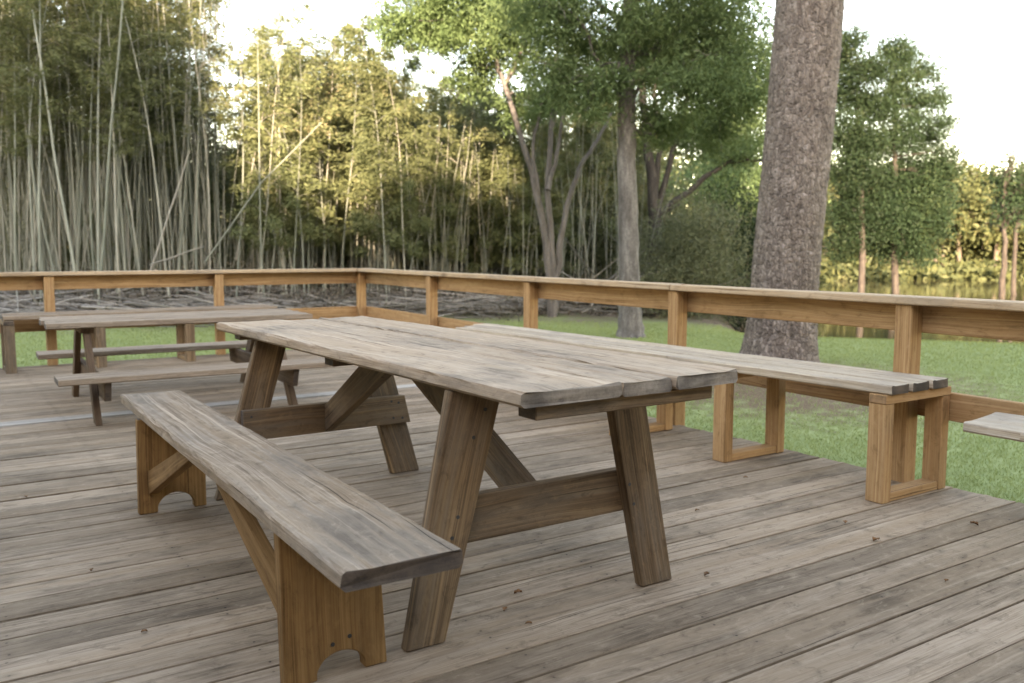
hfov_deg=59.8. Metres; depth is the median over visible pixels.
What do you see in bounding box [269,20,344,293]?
bamboo
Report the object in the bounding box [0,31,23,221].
bamboo
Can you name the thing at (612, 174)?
bamboo
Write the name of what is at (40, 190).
bamboo
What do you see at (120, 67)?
bamboo
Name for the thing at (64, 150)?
bamboo
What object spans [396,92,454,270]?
bamboo
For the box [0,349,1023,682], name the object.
deck
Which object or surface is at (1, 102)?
bamboo
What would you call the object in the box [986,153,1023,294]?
pond tree
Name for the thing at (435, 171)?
bamboo
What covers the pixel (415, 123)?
bamboo
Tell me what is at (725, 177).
background tree
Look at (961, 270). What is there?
wood
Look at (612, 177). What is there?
bamboo
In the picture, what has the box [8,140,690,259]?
wood
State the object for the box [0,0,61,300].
bamboo
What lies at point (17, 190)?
bamboo
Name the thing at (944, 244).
shore tree
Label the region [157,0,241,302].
bamboo
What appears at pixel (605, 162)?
bamboo
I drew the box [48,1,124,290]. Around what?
bamboo
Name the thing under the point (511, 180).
bamboo
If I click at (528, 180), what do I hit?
bamboo
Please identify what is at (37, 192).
bamboo
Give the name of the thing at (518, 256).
bamboo
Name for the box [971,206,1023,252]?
shore tree
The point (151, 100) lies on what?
bamboo
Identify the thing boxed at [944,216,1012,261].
shore tree
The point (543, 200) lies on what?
bamboo
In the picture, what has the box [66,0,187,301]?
bamboo
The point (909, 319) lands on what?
railing
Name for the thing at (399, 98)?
bamboo
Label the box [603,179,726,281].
bush
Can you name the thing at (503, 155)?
bamboo
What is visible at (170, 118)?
bamboo
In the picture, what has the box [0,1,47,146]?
bamboo
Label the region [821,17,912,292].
pond tree
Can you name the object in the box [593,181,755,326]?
bush
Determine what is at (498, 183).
bamboo
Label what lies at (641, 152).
bamboo
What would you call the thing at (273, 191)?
bamboo
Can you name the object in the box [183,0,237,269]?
bamboo
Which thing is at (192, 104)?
bamboo
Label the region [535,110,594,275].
bamboo
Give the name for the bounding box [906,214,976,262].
shore tree
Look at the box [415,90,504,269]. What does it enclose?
bamboo
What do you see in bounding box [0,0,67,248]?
bamboo
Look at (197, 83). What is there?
bamboo
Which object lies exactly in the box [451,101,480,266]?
bamboo
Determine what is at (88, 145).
bamboo
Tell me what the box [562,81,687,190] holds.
background tree
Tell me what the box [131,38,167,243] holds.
bamboo
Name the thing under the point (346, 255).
bamboo thicket
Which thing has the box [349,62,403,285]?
bamboo
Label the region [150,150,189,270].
leaning bamboo
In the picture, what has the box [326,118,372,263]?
bamboo
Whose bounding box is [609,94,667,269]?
bamboo
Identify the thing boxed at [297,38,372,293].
bamboo
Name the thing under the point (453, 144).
bamboo
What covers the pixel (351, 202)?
bamboo
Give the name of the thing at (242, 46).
bamboo
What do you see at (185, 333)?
bench
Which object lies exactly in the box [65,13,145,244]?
bamboo
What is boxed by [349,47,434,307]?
bamboo
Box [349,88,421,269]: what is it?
bamboo
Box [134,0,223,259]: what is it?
bamboo
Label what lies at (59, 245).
bamboo
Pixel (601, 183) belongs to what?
bamboo
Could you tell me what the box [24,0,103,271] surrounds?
bamboo
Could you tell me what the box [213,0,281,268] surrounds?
bamboo
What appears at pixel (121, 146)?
bamboo
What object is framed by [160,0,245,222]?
bamboo
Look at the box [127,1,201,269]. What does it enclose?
bamboo
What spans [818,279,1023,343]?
pond
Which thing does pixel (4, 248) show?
bamboo
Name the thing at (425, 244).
bamboo
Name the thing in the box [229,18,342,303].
bamboo
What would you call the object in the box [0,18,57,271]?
bamboo
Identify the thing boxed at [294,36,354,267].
bamboo
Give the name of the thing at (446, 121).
bamboo
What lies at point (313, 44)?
bamboo
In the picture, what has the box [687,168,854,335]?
bush
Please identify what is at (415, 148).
bamboo
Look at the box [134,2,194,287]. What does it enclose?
bamboo
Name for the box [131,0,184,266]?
bamboo
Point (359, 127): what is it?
bamboo
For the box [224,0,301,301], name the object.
bamboo
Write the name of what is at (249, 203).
bamboo
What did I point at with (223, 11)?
bamboo
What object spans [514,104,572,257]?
bamboo
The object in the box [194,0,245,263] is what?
bamboo
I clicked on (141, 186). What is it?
bamboo
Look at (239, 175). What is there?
bamboo
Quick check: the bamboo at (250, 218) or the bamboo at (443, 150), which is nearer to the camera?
the bamboo at (250, 218)
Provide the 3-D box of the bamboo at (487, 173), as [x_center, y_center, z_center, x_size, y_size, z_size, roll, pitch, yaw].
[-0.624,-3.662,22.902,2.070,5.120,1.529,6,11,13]
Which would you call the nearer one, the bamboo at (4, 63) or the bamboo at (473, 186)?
the bamboo at (4, 63)
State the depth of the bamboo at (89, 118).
21.75 m
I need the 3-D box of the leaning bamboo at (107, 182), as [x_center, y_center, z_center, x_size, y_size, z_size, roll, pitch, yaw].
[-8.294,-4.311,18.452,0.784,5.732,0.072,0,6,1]
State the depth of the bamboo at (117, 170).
20.62 m
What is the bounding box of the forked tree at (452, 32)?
[346,0,617,316]
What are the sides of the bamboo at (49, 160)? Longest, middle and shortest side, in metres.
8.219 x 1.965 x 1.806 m
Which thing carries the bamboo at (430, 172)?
on the ground at (754, 395)
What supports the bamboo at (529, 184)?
on the ground at (754, 395)
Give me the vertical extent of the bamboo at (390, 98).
6.916 m
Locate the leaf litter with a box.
[0,260,692,320]
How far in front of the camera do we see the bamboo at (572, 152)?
26.01 m
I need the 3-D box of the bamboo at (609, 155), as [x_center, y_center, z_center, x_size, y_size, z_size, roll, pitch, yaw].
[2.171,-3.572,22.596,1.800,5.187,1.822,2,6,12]
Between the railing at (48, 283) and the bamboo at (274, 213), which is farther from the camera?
the bamboo at (274, 213)
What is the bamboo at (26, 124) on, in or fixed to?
on the ground at (754, 395)
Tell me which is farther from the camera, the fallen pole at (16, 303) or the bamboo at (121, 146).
the bamboo at (121, 146)
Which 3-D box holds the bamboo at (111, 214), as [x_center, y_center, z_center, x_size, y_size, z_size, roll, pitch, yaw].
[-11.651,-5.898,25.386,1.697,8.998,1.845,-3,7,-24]
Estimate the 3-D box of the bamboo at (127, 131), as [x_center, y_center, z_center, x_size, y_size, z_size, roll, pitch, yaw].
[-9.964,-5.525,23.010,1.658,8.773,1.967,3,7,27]
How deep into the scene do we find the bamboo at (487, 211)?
23.02 m
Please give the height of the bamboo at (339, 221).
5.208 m
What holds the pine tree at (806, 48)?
on the ground at (754, 395)
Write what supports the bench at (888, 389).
on the deck
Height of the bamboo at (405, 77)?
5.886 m
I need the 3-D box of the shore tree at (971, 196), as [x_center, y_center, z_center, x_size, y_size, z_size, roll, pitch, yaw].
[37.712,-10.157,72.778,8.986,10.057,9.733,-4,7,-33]
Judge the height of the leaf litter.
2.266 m
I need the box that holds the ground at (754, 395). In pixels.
[0,253,1023,502]
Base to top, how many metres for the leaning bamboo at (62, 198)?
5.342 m
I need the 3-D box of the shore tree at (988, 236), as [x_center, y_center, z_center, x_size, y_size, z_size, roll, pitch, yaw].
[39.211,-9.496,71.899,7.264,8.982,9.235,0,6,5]
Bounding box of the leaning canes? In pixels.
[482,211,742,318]
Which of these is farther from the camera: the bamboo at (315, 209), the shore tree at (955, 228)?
the shore tree at (955, 228)
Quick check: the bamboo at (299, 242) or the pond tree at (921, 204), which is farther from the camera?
the pond tree at (921, 204)
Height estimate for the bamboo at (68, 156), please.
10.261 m
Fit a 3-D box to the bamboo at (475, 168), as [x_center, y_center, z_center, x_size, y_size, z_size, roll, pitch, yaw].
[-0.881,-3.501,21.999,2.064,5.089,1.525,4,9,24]
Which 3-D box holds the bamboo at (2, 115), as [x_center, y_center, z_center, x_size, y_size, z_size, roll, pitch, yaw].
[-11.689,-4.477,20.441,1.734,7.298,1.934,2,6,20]
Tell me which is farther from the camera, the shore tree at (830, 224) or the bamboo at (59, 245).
the shore tree at (830, 224)
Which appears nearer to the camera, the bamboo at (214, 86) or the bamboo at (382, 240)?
the bamboo at (214, 86)
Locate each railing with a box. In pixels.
[0,268,356,365]
[353,268,1023,482]
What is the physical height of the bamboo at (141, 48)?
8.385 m
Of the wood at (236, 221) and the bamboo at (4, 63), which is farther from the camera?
the wood at (236, 221)
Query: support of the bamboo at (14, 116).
on the ground at (754, 395)
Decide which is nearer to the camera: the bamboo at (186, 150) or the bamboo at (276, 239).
the bamboo at (276, 239)
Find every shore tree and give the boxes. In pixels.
[822,181,841,245]
[822,186,843,259]
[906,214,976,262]
[933,167,981,261]
[938,162,977,265]
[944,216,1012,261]
[946,155,1000,261]
[952,177,1023,265]
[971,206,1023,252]
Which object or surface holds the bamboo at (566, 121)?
on the ground at (754, 395)
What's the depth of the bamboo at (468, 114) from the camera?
22.96 m
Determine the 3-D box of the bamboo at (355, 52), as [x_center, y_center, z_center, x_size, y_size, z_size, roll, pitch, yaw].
[-3.067,-3.955,19.642,2.002,6.726,2.292,-3,5,-35]
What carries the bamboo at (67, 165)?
on the ground at (754, 395)
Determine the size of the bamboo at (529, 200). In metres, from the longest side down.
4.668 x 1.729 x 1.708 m
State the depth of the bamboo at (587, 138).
23.91 m
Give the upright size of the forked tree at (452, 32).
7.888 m
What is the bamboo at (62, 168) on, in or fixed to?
on the ground at (754, 395)
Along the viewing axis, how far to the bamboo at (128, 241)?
22.82 m
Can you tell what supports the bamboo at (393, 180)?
on the ground at (754, 395)
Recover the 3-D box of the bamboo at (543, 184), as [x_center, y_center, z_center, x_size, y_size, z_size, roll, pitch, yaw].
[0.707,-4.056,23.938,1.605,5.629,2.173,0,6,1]
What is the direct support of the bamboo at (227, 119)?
on the ground at (754, 395)
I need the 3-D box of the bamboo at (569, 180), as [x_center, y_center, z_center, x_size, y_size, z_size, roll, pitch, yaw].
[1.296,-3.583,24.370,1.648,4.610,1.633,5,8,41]
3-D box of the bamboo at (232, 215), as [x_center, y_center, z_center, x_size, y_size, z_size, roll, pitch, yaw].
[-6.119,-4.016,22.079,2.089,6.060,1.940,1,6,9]
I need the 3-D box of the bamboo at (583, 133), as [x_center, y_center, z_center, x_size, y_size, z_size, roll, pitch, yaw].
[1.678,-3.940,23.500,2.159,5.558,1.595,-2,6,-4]
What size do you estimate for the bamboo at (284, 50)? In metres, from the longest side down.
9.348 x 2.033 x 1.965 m
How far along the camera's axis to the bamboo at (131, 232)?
21.00 m
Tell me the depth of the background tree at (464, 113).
38.40 m
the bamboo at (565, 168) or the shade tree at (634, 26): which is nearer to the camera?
the shade tree at (634, 26)
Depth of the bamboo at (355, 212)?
20.30 m
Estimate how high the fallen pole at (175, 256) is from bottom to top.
0.408 m
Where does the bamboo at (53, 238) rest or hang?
on the ground at (754, 395)
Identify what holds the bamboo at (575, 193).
on the ground at (754, 395)
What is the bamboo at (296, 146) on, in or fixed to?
on the ground at (754, 395)
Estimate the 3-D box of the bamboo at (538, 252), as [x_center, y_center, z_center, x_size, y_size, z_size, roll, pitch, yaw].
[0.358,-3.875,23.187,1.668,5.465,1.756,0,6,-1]
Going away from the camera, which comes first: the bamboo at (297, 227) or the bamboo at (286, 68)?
the bamboo at (286, 68)
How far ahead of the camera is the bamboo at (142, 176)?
24.55 m
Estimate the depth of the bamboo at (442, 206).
20.42 m
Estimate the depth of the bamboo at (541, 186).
24.24 m
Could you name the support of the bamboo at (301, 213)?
on the ground at (754, 395)
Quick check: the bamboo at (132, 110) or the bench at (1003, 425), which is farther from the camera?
the bamboo at (132, 110)
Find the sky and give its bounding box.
[4,0,1023,207]
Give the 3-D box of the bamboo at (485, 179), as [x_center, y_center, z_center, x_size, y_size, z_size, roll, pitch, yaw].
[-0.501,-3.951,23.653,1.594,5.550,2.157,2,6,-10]
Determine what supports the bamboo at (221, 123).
on the ground at (754, 395)
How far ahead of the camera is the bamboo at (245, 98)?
25.97 m
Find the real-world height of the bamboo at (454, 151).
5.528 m
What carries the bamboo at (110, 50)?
on the ground at (754, 395)
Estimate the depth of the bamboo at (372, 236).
20.54 m
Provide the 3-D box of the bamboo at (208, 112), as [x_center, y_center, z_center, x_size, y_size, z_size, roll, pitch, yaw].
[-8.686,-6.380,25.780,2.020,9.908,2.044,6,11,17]
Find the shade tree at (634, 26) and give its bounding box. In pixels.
[467,0,774,337]
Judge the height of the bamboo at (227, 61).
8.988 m
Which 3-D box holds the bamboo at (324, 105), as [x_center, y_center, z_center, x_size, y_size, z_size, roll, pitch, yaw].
[-4.208,-3.999,20.627,2.021,6.524,1.809,-4,7,-35]
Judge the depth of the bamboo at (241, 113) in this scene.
22.55 m
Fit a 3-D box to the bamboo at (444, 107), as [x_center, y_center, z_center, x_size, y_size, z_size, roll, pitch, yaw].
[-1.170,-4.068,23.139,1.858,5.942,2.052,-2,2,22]
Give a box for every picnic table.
[36,308,336,425]
[214,316,737,651]
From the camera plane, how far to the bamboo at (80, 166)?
24.05 m
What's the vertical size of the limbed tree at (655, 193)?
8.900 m
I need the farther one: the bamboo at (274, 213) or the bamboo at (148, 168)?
the bamboo at (148, 168)
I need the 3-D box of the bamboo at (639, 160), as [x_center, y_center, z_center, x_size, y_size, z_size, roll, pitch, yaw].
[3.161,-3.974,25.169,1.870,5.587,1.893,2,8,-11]
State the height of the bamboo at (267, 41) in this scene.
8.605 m
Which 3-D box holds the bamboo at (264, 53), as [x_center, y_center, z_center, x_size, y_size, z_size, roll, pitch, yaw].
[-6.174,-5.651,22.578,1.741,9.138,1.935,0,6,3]
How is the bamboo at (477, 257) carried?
on the ground at (754, 395)
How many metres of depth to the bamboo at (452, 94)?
24.29 m
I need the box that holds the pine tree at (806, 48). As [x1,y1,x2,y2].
[739,0,844,362]
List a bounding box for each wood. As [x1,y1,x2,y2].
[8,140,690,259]
[660,157,1023,280]
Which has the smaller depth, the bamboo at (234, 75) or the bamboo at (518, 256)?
the bamboo at (518, 256)
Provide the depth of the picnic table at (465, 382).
2.92 m
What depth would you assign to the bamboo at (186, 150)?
25.77 m
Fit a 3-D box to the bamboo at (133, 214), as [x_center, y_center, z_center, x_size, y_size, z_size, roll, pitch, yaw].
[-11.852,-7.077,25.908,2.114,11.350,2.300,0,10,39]
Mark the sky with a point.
(988, 35)
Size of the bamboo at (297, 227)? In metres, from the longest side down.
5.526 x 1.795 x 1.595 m
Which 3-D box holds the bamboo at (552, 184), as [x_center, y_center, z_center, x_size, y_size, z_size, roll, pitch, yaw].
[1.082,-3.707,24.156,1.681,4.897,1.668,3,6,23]
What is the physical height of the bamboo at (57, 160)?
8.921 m
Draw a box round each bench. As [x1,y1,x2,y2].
[0,304,277,373]
[120,390,462,682]
[455,323,950,503]
[963,412,1023,441]
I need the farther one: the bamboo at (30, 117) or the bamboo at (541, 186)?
the bamboo at (541, 186)
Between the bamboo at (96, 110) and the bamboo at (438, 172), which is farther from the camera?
the bamboo at (438, 172)
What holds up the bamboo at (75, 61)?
on the ground at (754, 395)
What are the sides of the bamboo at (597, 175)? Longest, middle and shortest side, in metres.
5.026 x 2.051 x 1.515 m
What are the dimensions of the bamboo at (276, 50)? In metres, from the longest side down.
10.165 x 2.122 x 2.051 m
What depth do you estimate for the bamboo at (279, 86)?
21.41 m
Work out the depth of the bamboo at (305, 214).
24.56 m
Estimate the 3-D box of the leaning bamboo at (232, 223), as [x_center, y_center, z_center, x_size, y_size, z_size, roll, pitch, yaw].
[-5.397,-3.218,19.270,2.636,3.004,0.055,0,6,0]
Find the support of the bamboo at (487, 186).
on the ground at (754, 395)
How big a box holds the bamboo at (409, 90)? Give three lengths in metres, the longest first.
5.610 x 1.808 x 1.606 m
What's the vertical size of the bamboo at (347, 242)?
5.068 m
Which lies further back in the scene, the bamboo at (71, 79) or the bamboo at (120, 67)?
the bamboo at (71, 79)
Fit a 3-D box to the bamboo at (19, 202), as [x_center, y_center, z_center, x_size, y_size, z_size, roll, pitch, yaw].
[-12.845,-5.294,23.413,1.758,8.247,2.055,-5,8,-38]
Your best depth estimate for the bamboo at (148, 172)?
23.73 m
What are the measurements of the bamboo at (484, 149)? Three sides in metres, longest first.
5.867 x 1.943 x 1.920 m
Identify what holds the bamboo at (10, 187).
on the ground at (754, 395)
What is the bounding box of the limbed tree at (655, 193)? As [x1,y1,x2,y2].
[585,0,839,309]
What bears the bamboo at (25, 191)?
on the ground at (754, 395)
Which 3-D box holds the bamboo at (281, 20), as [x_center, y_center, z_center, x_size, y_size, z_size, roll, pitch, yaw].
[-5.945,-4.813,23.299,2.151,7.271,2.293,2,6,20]
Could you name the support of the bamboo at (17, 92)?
on the ground at (754, 395)
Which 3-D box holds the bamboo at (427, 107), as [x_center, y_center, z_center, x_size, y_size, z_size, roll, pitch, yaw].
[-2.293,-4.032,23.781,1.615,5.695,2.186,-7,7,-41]
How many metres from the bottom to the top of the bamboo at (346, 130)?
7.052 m
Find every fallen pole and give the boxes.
[0,295,36,310]
[28,290,43,310]
[149,246,204,265]
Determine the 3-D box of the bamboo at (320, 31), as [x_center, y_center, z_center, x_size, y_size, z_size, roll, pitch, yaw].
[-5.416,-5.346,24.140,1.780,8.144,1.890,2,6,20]
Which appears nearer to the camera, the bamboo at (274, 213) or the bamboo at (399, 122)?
the bamboo at (274, 213)
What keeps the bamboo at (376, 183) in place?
on the ground at (754, 395)
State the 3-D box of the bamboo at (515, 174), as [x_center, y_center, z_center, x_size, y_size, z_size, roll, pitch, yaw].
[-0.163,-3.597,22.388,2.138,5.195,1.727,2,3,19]
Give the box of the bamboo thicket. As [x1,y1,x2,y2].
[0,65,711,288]
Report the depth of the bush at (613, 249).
23.00 m
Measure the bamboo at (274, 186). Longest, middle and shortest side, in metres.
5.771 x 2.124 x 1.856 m
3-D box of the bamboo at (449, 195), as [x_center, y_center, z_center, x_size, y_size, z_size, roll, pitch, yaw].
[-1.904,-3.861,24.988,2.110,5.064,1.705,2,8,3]
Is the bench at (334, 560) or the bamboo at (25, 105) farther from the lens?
the bamboo at (25, 105)
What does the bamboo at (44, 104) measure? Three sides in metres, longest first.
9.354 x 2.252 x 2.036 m
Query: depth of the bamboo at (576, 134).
23.73 m
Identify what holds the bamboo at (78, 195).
on the ground at (754, 395)
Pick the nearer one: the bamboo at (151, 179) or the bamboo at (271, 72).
the bamboo at (271, 72)
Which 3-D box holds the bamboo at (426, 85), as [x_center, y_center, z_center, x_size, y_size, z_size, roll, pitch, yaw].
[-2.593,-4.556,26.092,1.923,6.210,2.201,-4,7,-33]
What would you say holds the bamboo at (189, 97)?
on the ground at (754, 395)
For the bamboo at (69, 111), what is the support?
on the ground at (754, 395)
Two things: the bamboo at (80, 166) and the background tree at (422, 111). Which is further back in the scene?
the background tree at (422, 111)
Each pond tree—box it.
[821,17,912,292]
[827,25,981,294]
[971,146,1023,295]
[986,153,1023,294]
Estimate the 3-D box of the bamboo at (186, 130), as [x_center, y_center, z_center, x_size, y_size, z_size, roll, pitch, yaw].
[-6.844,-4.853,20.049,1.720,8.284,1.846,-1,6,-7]
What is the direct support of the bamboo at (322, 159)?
on the ground at (754, 395)
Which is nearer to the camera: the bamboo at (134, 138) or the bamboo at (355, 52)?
the bamboo at (355, 52)
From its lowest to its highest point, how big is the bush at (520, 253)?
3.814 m
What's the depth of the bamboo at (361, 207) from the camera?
24.36 m
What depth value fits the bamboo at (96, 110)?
21.81 m
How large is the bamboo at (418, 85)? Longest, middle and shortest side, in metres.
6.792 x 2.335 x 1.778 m
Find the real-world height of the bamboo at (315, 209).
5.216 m
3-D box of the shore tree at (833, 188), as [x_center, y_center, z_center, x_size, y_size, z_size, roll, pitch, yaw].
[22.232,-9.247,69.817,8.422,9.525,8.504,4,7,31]
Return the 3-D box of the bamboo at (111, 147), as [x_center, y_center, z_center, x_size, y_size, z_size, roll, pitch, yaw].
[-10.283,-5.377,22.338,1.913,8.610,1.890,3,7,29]
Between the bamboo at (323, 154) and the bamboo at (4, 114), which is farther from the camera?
the bamboo at (323, 154)
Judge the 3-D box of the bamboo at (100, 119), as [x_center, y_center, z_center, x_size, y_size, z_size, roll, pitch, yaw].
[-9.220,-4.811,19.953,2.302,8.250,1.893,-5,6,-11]
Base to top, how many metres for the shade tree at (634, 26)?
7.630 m
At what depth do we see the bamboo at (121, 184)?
25.55 m
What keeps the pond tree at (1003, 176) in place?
on the ground at (754, 395)
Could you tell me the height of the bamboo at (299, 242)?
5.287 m
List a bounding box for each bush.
[475,184,609,276]
[528,187,679,280]
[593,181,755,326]
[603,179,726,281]
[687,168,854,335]
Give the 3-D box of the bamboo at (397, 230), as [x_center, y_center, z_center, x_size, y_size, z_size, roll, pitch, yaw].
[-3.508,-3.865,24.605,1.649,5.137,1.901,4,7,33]
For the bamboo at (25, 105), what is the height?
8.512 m
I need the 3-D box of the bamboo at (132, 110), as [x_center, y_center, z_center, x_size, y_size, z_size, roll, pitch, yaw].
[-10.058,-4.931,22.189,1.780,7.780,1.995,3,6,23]
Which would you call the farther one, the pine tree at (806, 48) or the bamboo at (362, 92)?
the bamboo at (362, 92)
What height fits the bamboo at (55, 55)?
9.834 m
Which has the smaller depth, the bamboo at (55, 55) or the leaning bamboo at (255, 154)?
the bamboo at (55, 55)
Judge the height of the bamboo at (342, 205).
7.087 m
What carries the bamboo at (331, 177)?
on the ground at (754, 395)
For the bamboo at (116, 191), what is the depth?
23.23 m
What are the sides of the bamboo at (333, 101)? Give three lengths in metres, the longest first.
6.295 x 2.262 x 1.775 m
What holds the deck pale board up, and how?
on the deck joists
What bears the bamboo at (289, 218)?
on the ground at (754, 395)
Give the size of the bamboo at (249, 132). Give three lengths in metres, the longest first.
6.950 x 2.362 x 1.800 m
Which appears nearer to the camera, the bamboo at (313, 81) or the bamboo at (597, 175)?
the bamboo at (313, 81)
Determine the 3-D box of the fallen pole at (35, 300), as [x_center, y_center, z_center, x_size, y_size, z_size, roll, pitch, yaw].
[-9.222,-0.813,17.202,0.037,0.936,0.521,5,8,38]
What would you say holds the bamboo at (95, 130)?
on the ground at (754, 395)
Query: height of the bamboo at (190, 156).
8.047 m
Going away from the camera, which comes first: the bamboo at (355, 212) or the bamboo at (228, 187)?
the bamboo at (355, 212)
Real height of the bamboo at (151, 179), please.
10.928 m
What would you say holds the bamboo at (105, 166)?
on the ground at (754, 395)
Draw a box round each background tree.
[399,76,436,269]
[422,80,502,201]
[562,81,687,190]
[660,114,848,286]
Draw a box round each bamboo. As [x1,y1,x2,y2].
[0,0,33,292]
[0,0,45,92]
[0,0,61,271]
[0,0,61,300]
[0,0,64,294]
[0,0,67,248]
[0,0,82,301]
[0,0,95,301]
[0,1,44,178]
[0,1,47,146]
[0,1,64,301]
[0,3,64,295]
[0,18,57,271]
[0,20,38,271]
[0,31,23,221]
[0,51,31,244]
[0,268,657,326]
[1,0,48,198]
[1,29,44,271]
[2,21,45,252]
[4,14,56,271]
[7,0,95,295]
[7,14,80,271]
[8,0,74,242]
[9,1,61,271]
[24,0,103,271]
[25,12,99,261]
[29,0,104,270]
[31,10,75,270]
[31,22,107,173]
[33,0,75,265]
[33,0,101,264]
[34,11,68,271]
[38,15,133,270]
[41,2,96,259]
[41,9,74,229]
[42,3,153,293]
[43,0,140,304]
[43,0,144,296]
[43,1,105,270]
[44,44,91,255]
[47,0,125,289]
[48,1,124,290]
[50,0,113,215]
[54,0,147,301]
[57,1,89,173]
[60,5,131,270]
[60,5,133,232]
[63,0,151,270]
[63,1,145,270]
[64,0,159,299]
[65,0,150,266]
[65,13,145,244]
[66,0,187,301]
[72,0,161,305]
[74,24,115,266]
[81,0,153,270]
[87,3,165,254]
[89,0,145,290]
[100,0,123,270]
[105,0,179,289]
[112,114,149,266]
[118,8,174,270]
[118,21,176,266]
[120,28,178,263]
[121,0,177,265]
[121,1,188,287]
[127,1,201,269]
[128,27,180,267]
[128,181,142,267]
[130,36,180,269]
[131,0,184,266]
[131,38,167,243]
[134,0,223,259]
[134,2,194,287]
[135,0,226,267]
[136,0,209,294]
[138,3,178,269]
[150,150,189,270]
[151,2,207,269]
[152,0,233,294]
[152,0,238,269]
[153,1,212,214]
[154,0,221,269]
[155,0,194,266]
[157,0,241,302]
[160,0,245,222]
[163,0,246,269]
[165,1,235,269]
[174,0,242,299]
[178,10,232,262]
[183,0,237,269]
[188,1,250,269]
[192,1,251,269]
[192,19,247,269]
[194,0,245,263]
[203,0,292,296]
[204,122,321,261]
[209,4,275,269]
[209,88,300,292]
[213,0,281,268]
[213,57,300,266]
[215,30,269,268]
[219,120,271,264]
[220,58,270,262]
[222,0,323,295]
[223,35,270,268]
[223,81,298,268]
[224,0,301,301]
[224,37,275,268]
[225,40,287,258]
[229,0,299,252]
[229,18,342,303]
[231,87,294,285]
[232,30,323,294]
[233,60,317,297]
[234,0,302,257]
[234,77,294,268]
[235,4,296,259]
[235,11,308,218]
[238,45,315,295]
[240,0,306,268]
[241,0,304,294]
[243,72,315,247]
[246,84,320,285]
[263,42,326,298]
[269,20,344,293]
[269,70,339,295]
[270,100,318,268]
[272,40,350,287]
[273,71,336,286]
[274,27,350,297]
[274,36,346,209]
[277,0,336,292]
[277,49,353,292]
[278,27,371,295]
[280,96,316,291]
[281,126,317,285]
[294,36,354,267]
[294,51,352,288]
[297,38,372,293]
[298,95,349,286]
[298,121,350,291]
[304,97,364,286]
[313,63,359,286]
[314,19,388,293]
[319,24,418,286]
[323,19,367,293]
[323,58,358,286]
[326,18,393,295]
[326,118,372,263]
[327,6,418,308]
[331,69,419,295]
[332,95,381,267]
[336,168,359,286]
[339,44,423,289]
[341,124,372,242]
[345,13,433,305]
[348,54,410,289]
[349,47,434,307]
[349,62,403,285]
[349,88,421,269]
[351,108,416,290]
[352,116,415,266]
[355,69,420,294]
[360,119,416,269]
[369,43,415,285]
[371,50,460,292]
[375,45,441,252]
[384,80,452,264]
[392,74,434,269]
[392,109,457,270]
[395,118,449,270]
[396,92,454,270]
[397,93,431,270]
[398,82,449,267]
[399,105,436,270]
[401,121,452,294]
[404,110,451,270]
[415,77,448,268]
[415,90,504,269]
[416,74,493,291]
[419,78,471,267]
[421,74,491,273]
[422,116,473,271]
[422,119,479,271]
[423,100,449,262]
[429,100,467,254]
[432,79,495,265]
[437,84,467,271]
[438,77,504,270]
[443,101,508,273]
[449,103,506,270]
[451,99,522,272]
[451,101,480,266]
[454,81,529,295]
[455,89,502,253]
[459,99,530,274]
[461,100,524,274]
[469,96,516,267]
[473,96,538,274]
[474,123,537,274]
[475,88,516,258]
[487,117,538,275]
[491,131,541,275]
[493,110,573,275]
[493,125,541,271]
[498,92,555,275]
[502,76,578,275]
[503,124,565,262]
[506,136,543,275]
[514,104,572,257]
[514,118,570,269]
[517,89,563,276]
[520,102,589,277]
[521,118,575,257]
[521,120,588,256]
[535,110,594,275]
[537,128,590,260]
[539,92,612,272]
[543,116,588,207]
[551,104,614,242]
[558,100,616,275]
[559,111,588,202]
[562,104,618,278]
[571,71,645,270]
[573,104,644,275]
[575,132,616,225]
[586,116,639,214]
[593,110,646,214]
[595,99,659,275]
[605,121,666,261]
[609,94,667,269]
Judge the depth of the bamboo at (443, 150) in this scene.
25.59 m
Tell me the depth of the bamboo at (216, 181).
21.34 m
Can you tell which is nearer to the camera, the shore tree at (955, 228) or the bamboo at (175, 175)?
the bamboo at (175, 175)
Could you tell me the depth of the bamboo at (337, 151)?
22.24 m
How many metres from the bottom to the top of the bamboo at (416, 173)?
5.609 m
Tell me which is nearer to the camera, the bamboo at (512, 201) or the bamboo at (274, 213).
the bamboo at (274, 213)
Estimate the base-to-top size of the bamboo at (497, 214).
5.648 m
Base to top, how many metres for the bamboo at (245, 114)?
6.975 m
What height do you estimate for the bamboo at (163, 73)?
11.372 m
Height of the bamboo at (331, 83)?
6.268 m
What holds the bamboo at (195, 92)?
on the ground at (754, 395)
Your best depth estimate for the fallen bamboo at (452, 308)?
19.02 m
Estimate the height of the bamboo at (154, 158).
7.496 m
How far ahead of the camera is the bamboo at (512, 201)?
23.08 m
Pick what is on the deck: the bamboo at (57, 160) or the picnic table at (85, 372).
the picnic table at (85, 372)
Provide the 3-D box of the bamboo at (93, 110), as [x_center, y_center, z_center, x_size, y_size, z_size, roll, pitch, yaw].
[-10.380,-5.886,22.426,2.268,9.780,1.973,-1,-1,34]

